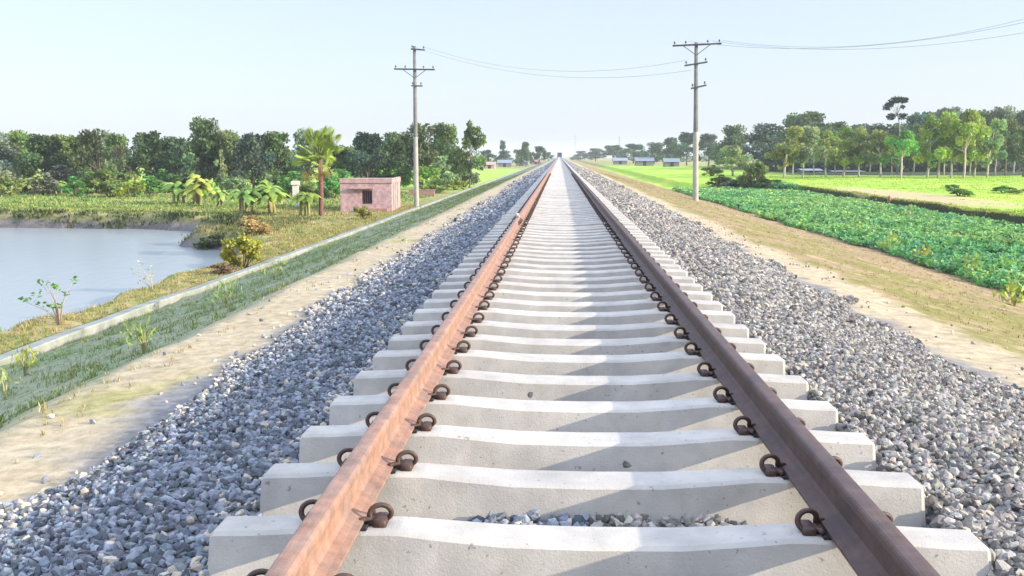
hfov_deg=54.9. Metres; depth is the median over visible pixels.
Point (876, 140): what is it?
plantation tree
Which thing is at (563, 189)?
sleeper
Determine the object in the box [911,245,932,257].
weed
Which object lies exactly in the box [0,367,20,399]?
weed
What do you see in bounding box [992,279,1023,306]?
weed
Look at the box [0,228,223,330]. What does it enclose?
pond water
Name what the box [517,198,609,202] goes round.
sleeper
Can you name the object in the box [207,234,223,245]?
bush
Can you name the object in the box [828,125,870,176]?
plantation tree
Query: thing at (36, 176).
banana plant
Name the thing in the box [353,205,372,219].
bush
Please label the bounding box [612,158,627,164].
shed
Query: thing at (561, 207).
sleeper
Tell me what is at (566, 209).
sleeper
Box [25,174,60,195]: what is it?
shrub
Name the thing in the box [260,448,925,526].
sleeper
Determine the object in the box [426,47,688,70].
overhead wire
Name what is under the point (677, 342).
sleeper
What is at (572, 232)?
sleeper
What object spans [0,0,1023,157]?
sky
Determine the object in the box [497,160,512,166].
shed
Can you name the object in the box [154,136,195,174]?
broadleaf tree
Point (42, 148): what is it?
broadleaf tree
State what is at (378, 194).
hut
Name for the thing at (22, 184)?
banana plant
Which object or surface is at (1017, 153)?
plantation tree
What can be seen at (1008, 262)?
weed
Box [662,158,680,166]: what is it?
shed
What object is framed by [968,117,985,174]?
plantation tree
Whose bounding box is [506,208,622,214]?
sleeper
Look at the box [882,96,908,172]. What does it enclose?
tufted tree
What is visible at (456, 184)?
shrub
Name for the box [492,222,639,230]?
sleeper
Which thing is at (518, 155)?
distant tree
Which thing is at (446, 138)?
broadleaf tree
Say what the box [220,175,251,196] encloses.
shrub
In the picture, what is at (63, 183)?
banana plant
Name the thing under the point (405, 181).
shrub
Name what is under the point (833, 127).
broadleaf tree
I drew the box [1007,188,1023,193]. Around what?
bush
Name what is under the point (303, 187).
shrub
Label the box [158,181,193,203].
banana plant
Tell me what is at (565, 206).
sleeper
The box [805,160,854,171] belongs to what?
understorey bush
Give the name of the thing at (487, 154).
distant tree
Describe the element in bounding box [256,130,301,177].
broadleaf tree
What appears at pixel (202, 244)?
bush
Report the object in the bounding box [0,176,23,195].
shrub
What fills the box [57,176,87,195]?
shrub
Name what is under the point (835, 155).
plantation tree
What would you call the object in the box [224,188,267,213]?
banana plant
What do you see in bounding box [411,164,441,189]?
shrub
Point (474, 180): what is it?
shrub
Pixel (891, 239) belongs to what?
weed
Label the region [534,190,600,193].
sleeper
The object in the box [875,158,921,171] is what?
understorey bush
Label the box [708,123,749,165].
distant tree
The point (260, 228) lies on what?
bush
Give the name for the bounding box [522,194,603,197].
sleeper
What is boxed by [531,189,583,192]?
sleeper
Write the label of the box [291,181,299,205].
pillar
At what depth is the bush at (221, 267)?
30.66 m
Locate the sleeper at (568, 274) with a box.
[453,261,687,277]
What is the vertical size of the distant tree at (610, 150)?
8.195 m
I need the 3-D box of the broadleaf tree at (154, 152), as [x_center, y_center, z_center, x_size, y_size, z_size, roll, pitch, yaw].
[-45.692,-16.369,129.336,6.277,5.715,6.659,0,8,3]
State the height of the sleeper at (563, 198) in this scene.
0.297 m
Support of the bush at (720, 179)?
on the ground at (120, 413)
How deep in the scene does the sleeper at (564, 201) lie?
28.25 m
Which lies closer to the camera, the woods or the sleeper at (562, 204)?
the sleeper at (562, 204)
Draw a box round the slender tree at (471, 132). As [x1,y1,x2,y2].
[454,120,486,187]
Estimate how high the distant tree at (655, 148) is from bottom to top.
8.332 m
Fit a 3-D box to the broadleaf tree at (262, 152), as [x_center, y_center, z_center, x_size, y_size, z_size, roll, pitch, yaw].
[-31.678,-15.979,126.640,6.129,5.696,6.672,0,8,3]
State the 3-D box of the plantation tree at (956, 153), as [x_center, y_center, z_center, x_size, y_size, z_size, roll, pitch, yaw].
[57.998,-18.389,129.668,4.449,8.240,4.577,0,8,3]
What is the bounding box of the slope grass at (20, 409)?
[0,171,1023,435]
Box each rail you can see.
[265,157,558,575]
[560,157,940,575]
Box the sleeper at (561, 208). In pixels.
[512,203,615,208]
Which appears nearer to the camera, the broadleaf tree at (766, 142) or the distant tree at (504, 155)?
the broadleaf tree at (766, 142)
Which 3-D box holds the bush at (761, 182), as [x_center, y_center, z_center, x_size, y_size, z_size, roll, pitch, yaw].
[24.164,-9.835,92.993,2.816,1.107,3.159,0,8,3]
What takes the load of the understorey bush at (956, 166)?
on the ground at (120, 413)
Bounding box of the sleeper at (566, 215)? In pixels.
[505,210,623,215]
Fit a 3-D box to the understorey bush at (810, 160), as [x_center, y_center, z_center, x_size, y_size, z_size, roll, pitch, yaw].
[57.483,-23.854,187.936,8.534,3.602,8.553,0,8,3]
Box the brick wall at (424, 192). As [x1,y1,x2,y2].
[409,189,434,195]
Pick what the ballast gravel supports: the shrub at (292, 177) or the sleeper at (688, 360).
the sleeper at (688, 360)
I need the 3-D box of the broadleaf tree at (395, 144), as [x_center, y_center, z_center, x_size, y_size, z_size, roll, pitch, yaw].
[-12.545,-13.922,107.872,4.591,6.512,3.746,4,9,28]
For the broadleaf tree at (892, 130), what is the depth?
198.48 m
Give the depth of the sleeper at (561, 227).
18.20 m
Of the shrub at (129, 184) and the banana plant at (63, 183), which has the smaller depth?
the shrub at (129, 184)
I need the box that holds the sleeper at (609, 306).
[423,290,722,311]
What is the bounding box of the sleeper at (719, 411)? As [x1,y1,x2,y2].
[329,383,837,431]
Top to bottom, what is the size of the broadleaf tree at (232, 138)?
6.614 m
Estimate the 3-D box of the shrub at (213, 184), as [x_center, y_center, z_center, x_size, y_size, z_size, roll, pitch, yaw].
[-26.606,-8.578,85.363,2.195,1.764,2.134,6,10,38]
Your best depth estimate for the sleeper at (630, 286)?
9.86 m
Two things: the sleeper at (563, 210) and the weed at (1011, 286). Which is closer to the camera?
the weed at (1011, 286)
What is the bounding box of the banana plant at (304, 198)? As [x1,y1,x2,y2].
[286,192,321,215]
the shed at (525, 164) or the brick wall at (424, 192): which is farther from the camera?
the shed at (525, 164)
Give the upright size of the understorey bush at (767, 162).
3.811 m
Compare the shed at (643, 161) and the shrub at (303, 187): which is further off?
the shed at (643, 161)
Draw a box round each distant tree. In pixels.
[481,150,496,161]
[492,150,513,164]
[513,149,524,165]
[519,141,533,163]
[531,146,547,164]
[546,152,554,160]
[569,151,587,160]
[582,148,605,160]
[601,145,627,157]
[620,143,650,162]
[639,142,667,163]
[659,137,680,158]
[673,132,699,164]
[692,133,718,165]
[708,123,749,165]
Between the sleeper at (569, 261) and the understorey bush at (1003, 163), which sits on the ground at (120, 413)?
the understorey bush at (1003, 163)
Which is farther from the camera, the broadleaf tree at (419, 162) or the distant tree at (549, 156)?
the distant tree at (549, 156)
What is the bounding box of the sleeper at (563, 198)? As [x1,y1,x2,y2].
[521,194,604,198]
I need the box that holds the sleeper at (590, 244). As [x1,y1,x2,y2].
[478,236,655,246]
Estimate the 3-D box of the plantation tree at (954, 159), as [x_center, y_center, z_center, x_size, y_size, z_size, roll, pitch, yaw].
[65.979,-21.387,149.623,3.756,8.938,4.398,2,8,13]
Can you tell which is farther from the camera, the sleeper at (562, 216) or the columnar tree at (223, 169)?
the columnar tree at (223, 169)
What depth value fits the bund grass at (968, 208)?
87.74 m
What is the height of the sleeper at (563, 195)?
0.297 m
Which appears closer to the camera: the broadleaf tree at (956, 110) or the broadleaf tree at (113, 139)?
the broadleaf tree at (113, 139)
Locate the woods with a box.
[31,133,758,168]
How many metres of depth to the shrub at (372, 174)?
107.94 m
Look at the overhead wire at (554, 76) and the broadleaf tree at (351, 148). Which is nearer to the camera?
the overhead wire at (554, 76)
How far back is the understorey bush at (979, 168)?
179.47 m
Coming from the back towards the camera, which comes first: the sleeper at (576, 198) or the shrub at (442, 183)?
the shrub at (442, 183)
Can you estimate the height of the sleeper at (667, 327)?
0.297 m
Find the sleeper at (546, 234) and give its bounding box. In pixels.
[487,227,645,235]
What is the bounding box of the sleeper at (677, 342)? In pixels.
[388,325,765,354]
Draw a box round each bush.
[192,237,213,249]
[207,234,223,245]
[209,262,237,273]
[219,233,263,267]
[236,214,272,234]
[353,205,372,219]
[701,165,723,175]
[705,174,732,187]
[725,179,750,186]
[736,159,768,188]
[752,178,782,188]
[759,156,801,171]
[780,158,812,171]
[801,155,832,168]
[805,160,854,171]
[822,160,869,170]
[862,154,900,171]
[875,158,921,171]
[906,155,952,171]
[923,158,972,171]
[945,184,959,188]
[945,188,975,195]
[956,160,1002,171]
[983,157,1019,170]
[990,185,1013,192]
[1006,157,1023,170]
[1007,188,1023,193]
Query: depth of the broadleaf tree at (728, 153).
140.35 m
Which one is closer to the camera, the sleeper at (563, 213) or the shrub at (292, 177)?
the sleeper at (563, 213)
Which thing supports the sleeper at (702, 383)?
on the ballast gravel
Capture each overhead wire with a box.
[413,46,694,77]
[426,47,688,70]
[690,22,1023,48]
[716,33,1019,49]
[723,19,1022,46]
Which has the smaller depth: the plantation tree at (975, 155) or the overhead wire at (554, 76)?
the overhead wire at (554, 76)
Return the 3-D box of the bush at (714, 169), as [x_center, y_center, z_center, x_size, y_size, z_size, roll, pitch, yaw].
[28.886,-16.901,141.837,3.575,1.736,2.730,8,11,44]
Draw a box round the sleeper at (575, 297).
[432,281,712,301]
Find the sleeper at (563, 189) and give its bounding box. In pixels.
[543,187,595,189]
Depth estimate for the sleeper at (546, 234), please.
16.39 m
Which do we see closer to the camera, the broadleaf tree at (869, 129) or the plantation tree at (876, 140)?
the plantation tree at (876, 140)
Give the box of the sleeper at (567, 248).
[475,240,659,250]
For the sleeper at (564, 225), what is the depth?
18.78 m
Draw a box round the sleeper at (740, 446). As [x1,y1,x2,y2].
[299,411,875,471]
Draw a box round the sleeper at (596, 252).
[471,243,664,254]
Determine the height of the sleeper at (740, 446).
0.297 m
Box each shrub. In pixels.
[0,164,31,192]
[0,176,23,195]
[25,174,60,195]
[31,164,77,192]
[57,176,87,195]
[78,166,123,193]
[89,178,132,196]
[112,180,147,197]
[116,170,142,188]
[132,175,167,196]
[154,168,183,192]
[202,181,220,197]
[215,175,233,190]
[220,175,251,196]
[239,171,273,189]
[272,171,316,191]
[275,178,291,197]
[299,181,318,193]
[316,178,339,198]
[323,169,353,181]
[356,166,384,177]
[374,165,411,186]
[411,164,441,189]
[424,178,453,193]
[428,155,460,185]
[445,179,466,189]
[448,165,480,186]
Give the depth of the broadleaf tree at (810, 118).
206.84 m
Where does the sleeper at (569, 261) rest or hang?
on the ballast gravel
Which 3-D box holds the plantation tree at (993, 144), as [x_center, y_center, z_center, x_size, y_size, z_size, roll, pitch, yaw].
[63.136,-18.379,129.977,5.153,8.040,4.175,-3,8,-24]
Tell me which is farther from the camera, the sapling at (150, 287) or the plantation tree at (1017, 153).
the plantation tree at (1017, 153)
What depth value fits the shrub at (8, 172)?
96.74 m
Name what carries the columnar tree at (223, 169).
on the ground at (120, 413)
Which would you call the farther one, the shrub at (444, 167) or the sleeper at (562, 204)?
the shrub at (444, 167)
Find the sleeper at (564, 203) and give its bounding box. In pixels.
[516,200,610,203]
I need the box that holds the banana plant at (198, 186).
[178,173,215,204]
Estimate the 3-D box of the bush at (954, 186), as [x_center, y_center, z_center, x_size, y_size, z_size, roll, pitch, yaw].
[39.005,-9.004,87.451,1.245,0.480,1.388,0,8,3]
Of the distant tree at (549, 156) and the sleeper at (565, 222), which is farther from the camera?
the distant tree at (549, 156)
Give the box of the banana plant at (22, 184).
[10,178,28,193]
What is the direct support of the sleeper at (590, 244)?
on the ballast gravel
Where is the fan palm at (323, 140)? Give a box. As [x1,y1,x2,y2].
[292,126,345,215]
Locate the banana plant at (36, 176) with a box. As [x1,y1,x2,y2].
[22,173,42,193]
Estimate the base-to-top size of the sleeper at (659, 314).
0.297 m
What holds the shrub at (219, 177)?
on the ground at (120, 413)
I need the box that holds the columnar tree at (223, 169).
[214,149,227,186]
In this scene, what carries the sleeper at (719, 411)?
on the ballast gravel
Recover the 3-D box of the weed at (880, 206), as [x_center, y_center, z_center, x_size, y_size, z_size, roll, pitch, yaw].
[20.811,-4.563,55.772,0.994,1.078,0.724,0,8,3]
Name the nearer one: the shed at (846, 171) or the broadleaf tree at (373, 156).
the broadleaf tree at (373, 156)
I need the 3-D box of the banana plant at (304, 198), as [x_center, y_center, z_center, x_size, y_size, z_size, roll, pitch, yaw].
[-12.645,-5.121,60.597,2.161,1.644,2.852,0,8,3]
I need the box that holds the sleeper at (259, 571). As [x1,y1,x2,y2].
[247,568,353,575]
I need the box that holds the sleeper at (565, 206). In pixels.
[514,202,613,206]
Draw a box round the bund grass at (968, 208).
[725,174,1023,225]
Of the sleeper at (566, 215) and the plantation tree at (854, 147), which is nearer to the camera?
the sleeper at (566, 215)
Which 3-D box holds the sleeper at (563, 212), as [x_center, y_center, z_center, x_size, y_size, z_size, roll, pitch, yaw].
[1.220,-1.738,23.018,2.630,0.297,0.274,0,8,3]
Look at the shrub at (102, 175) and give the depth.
93.61 m
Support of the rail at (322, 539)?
on the sleeper at (560, 200)
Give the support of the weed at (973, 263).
on the ground at (120, 413)
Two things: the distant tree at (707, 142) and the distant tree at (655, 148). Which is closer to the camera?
the distant tree at (707, 142)
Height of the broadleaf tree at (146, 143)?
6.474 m
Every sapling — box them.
[17,276,76,324]
[130,261,157,291]
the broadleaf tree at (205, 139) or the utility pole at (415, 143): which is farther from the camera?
the broadleaf tree at (205, 139)
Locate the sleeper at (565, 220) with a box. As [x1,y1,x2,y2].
[500,215,629,221]
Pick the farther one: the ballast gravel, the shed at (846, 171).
the shed at (846, 171)
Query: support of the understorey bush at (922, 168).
on the ground at (120, 413)
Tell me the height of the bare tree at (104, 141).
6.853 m
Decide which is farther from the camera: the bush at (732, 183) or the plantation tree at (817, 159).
the plantation tree at (817, 159)
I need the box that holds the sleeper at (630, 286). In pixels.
[440,274,702,292]
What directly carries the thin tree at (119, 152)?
on the ground at (120, 413)
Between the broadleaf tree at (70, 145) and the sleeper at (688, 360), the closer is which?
the sleeper at (688, 360)
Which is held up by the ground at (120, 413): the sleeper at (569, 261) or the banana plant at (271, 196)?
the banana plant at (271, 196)
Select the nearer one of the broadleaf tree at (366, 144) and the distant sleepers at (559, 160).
the broadleaf tree at (366, 144)
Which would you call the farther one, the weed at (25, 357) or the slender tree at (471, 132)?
the slender tree at (471, 132)
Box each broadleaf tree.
[0,131,21,175]
[4,129,38,177]
[15,133,69,187]
[46,134,97,177]
[66,156,104,170]
[67,128,121,192]
[104,132,141,185]
[128,130,175,178]
[140,150,180,168]
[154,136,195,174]
[167,115,229,182]
[171,140,194,173]
[198,129,249,179]
[231,132,276,187]
[247,146,282,171]
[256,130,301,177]
[279,128,319,182]
[312,144,351,189]
[329,146,366,170]
[345,131,389,177]
[359,144,399,174]
[374,131,413,176]
[399,152,426,175]
[405,122,445,187]
[426,122,468,175]
[715,144,753,175]
[741,122,783,165]
[773,111,825,142]
[813,121,856,149]
[850,123,885,169]
[881,122,908,169]
[895,111,939,151]
[933,106,962,169]
[958,111,992,125]
[989,104,1018,170]
[1014,110,1023,170]
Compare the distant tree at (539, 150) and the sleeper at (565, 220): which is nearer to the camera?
the sleeper at (565, 220)
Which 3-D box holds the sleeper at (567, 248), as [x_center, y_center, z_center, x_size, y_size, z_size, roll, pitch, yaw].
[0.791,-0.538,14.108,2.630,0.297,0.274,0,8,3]
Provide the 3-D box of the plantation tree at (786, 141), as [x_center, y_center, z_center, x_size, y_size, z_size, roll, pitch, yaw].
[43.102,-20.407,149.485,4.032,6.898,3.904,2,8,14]
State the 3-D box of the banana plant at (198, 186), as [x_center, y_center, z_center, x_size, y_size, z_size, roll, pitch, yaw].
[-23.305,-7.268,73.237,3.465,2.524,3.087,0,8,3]
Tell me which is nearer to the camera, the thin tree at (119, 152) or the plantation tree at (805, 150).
the thin tree at (119, 152)
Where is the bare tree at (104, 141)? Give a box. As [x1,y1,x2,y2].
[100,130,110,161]
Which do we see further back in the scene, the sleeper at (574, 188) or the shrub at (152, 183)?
the shrub at (152, 183)
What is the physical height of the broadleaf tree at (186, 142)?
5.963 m
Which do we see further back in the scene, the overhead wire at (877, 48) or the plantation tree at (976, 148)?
the plantation tree at (976, 148)
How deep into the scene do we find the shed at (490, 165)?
286.13 m
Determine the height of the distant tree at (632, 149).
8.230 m
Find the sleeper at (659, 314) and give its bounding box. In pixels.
[413,300,734,324]
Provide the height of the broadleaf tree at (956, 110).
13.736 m
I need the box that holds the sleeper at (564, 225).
[496,218,634,226]
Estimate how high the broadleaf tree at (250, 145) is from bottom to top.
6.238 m
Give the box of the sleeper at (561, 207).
[513,202,614,207]
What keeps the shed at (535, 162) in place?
on the ground at (120, 413)
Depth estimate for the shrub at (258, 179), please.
100.48 m
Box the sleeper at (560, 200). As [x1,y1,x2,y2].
[523,197,600,200]
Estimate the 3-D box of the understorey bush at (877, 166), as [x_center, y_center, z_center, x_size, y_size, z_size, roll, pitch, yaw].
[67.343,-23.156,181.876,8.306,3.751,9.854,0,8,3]
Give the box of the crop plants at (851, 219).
[672,181,1023,296]
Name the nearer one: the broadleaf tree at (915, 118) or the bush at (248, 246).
the bush at (248, 246)
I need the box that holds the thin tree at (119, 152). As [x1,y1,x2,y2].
[109,144,130,171]
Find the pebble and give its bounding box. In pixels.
[622,460,631,467]
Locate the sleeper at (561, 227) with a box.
[494,221,636,227]
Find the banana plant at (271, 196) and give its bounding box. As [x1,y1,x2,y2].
[252,179,292,212]
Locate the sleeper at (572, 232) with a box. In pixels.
[490,225,642,233]
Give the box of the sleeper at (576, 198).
[520,195,605,198]
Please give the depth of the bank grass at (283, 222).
61.10 m
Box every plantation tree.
[764,126,808,177]
[784,135,807,174]
[788,125,829,177]
[808,129,824,174]
[810,129,842,176]
[821,131,845,173]
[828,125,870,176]
[845,126,879,176]
[866,129,882,173]
[869,130,893,175]
[879,129,919,177]
[889,134,909,174]
[904,123,927,174]
[908,113,953,177]
[919,111,957,177]
[933,128,957,174]
[939,117,972,177]
[943,108,986,177]
[956,114,994,176]
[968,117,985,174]
[978,118,1009,176]
[990,120,1007,174]
[993,119,1021,175]
[1006,126,1023,176]
[1009,124,1023,173]
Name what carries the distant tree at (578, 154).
on the ground at (120, 413)
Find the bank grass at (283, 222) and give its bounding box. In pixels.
[0,190,443,354]
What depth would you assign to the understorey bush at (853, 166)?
183.74 m
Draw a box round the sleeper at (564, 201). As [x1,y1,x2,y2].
[518,197,608,201]
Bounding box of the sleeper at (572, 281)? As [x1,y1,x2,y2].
[447,268,694,284]
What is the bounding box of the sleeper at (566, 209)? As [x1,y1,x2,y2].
[511,205,617,209]
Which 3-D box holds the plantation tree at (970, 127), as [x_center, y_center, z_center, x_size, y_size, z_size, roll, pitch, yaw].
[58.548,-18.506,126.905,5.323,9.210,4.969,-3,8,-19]
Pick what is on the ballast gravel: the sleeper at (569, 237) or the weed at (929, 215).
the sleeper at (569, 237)
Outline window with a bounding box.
[362,190,371,203]
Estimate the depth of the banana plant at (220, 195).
69.81 m
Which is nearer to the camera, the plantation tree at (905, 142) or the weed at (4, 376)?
the weed at (4, 376)
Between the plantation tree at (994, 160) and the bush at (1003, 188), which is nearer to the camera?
the bush at (1003, 188)
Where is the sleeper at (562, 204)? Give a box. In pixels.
[515,200,612,205]
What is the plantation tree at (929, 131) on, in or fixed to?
on the ground at (120, 413)
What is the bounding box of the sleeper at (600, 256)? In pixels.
[467,247,669,258]
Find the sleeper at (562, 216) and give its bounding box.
[504,211,625,217]
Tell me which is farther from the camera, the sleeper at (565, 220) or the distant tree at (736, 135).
the distant tree at (736, 135)
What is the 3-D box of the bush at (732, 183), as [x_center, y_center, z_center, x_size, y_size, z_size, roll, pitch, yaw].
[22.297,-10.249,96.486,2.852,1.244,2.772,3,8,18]
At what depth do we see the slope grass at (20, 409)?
16.76 m
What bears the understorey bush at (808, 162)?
on the ground at (120, 413)
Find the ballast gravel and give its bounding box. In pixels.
[0,165,1023,575]
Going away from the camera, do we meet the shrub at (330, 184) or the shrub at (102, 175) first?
the shrub at (330, 184)
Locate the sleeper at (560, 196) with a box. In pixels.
[524,193,597,196]
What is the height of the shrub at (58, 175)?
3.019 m
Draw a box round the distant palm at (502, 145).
[500,140,505,154]
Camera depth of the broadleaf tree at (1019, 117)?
188.53 m
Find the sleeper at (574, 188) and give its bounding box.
[529,186,594,188]
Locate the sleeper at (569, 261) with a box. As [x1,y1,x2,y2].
[463,251,674,264]
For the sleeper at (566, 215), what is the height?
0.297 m
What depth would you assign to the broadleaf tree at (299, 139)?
107.58 m
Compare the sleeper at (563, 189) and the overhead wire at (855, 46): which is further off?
the overhead wire at (855, 46)
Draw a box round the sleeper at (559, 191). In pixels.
[532,188,582,191]
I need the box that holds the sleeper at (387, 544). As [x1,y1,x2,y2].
[208,499,991,575]
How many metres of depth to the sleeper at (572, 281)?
10.45 m
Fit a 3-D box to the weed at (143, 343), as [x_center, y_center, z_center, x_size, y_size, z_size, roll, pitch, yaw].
[-4.002,0.506,10.530,0.448,0.506,0.630,-3,8,-21]
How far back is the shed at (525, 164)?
374.93 m
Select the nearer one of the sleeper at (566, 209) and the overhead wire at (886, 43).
the sleeper at (566, 209)
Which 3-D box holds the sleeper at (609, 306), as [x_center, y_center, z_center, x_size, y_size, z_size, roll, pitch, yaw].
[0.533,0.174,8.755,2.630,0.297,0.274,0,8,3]
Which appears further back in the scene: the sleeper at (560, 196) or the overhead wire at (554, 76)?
the overhead wire at (554, 76)
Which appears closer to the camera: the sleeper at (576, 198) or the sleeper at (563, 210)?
the sleeper at (563, 210)
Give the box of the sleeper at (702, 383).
[353,359,808,400]
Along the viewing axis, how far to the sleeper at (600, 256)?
12.83 m
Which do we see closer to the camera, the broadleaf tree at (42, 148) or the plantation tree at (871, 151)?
the broadleaf tree at (42, 148)
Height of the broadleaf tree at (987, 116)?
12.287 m
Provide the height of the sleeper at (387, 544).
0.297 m
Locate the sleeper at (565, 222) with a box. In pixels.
[499,216,631,223]
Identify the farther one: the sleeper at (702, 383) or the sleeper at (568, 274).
the sleeper at (568, 274)
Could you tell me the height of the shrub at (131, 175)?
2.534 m
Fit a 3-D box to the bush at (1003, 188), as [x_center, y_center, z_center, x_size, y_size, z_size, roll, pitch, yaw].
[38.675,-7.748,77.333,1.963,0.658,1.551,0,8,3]
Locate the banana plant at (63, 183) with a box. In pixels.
[55,180,66,194]
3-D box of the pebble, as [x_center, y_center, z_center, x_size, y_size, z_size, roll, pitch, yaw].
[0.480,0.738,4.116,0.034,0.028,0.028,7,11,44]
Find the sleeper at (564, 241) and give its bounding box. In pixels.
[482,233,651,242]
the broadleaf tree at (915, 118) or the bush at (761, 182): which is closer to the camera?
the bush at (761, 182)
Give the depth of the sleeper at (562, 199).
29.48 m
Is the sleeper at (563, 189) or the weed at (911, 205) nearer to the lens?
the sleeper at (563, 189)
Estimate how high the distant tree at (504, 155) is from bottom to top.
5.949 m
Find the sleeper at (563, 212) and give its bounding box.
[508,207,620,212]
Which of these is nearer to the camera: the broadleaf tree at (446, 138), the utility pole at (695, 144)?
the utility pole at (695, 144)
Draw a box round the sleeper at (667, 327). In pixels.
[402,312,748,338]
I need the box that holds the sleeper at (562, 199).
[519,196,606,199]
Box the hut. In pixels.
[339,177,400,211]
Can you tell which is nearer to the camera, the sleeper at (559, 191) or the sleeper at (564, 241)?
the sleeper at (564, 241)
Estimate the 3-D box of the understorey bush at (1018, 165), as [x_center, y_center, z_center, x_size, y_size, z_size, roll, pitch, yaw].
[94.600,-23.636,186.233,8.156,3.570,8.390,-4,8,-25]
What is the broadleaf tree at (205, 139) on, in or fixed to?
on the ground at (120, 413)
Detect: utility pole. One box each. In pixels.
[394,45,434,206]
[673,39,721,200]
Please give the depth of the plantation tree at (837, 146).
156.12 m
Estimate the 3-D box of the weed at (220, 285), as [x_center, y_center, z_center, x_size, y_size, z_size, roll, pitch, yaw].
[-4.668,0.072,15.928,0.741,0.572,0.817,0,8,3]
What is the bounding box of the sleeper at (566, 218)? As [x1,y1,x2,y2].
[502,213,627,219]
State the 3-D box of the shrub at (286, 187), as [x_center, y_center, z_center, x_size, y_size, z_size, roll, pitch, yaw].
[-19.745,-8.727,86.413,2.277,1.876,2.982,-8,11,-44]
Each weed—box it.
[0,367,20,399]
[7,345,38,375]
[114,315,158,351]
[205,279,244,304]
[258,260,286,279]
[872,198,886,210]
[880,231,901,253]
[902,204,918,216]
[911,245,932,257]
[918,210,936,219]
[957,253,982,270]
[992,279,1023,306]
[995,248,1017,265]
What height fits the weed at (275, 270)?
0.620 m
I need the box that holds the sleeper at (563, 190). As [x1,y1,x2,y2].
[528,190,596,190]
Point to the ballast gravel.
(892, 387)
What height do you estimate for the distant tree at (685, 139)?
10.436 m
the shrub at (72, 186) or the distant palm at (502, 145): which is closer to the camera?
the shrub at (72, 186)
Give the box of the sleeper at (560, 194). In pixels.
[525,191,597,194]
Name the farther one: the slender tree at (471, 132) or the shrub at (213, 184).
the slender tree at (471, 132)
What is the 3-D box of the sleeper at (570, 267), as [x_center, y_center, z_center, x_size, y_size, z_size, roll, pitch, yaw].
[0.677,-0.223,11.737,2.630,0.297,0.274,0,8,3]
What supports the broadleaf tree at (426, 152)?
on the ground at (120, 413)
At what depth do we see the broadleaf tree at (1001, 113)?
192.66 m
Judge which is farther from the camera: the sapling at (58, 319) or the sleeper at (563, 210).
the sleeper at (563, 210)
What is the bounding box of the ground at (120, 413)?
[0,157,1023,575]
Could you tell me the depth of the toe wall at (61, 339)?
22.74 m
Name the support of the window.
in the hut
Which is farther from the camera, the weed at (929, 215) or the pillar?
the pillar
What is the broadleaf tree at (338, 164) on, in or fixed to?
on the ground at (120, 413)
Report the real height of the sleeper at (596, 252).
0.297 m
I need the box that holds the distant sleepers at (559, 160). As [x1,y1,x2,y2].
[553,157,566,162]
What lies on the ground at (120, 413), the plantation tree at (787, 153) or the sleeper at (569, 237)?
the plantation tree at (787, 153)
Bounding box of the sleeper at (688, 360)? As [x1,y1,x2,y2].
[372,339,784,375]
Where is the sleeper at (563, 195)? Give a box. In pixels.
[524,192,601,195]
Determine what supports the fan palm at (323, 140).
on the ground at (120, 413)
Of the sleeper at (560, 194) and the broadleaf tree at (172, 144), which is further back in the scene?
the broadleaf tree at (172, 144)
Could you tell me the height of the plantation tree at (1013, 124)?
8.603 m
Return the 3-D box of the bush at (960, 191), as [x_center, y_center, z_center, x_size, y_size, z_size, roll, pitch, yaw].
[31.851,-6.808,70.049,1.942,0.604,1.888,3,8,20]
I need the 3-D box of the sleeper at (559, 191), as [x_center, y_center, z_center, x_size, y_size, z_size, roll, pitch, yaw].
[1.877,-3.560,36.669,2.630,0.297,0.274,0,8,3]
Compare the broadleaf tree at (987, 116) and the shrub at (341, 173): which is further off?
the broadleaf tree at (987, 116)
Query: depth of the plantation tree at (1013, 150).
134.23 m
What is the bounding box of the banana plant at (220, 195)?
[207,186,233,205]
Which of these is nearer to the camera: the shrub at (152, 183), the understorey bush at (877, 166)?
the shrub at (152, 183)
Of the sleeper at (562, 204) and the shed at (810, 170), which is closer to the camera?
the sleeper at (562, 204)
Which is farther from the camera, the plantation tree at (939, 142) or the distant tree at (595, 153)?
the distant tree at (595, 153)
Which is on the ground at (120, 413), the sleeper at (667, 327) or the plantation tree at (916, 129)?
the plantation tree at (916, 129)
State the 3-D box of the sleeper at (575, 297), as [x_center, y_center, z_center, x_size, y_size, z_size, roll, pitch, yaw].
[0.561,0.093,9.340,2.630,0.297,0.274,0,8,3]
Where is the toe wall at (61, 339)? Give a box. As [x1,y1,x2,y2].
[0,164,536,365]
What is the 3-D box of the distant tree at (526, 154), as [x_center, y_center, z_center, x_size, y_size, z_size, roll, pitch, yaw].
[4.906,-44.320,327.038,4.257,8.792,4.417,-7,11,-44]
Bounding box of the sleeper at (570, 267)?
[458,256,680,270]
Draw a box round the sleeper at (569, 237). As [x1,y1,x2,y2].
[485,230,648,239]
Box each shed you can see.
[484,162,496,168]
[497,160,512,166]
[516,159,528,165]
[531,159,541,164]
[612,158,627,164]
[634,157,654,165]
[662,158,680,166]
[796,169,823,172]
[827,171,865,172]
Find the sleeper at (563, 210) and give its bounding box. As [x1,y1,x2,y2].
[509,206,618,211]
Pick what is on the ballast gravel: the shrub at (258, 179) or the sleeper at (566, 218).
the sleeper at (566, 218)

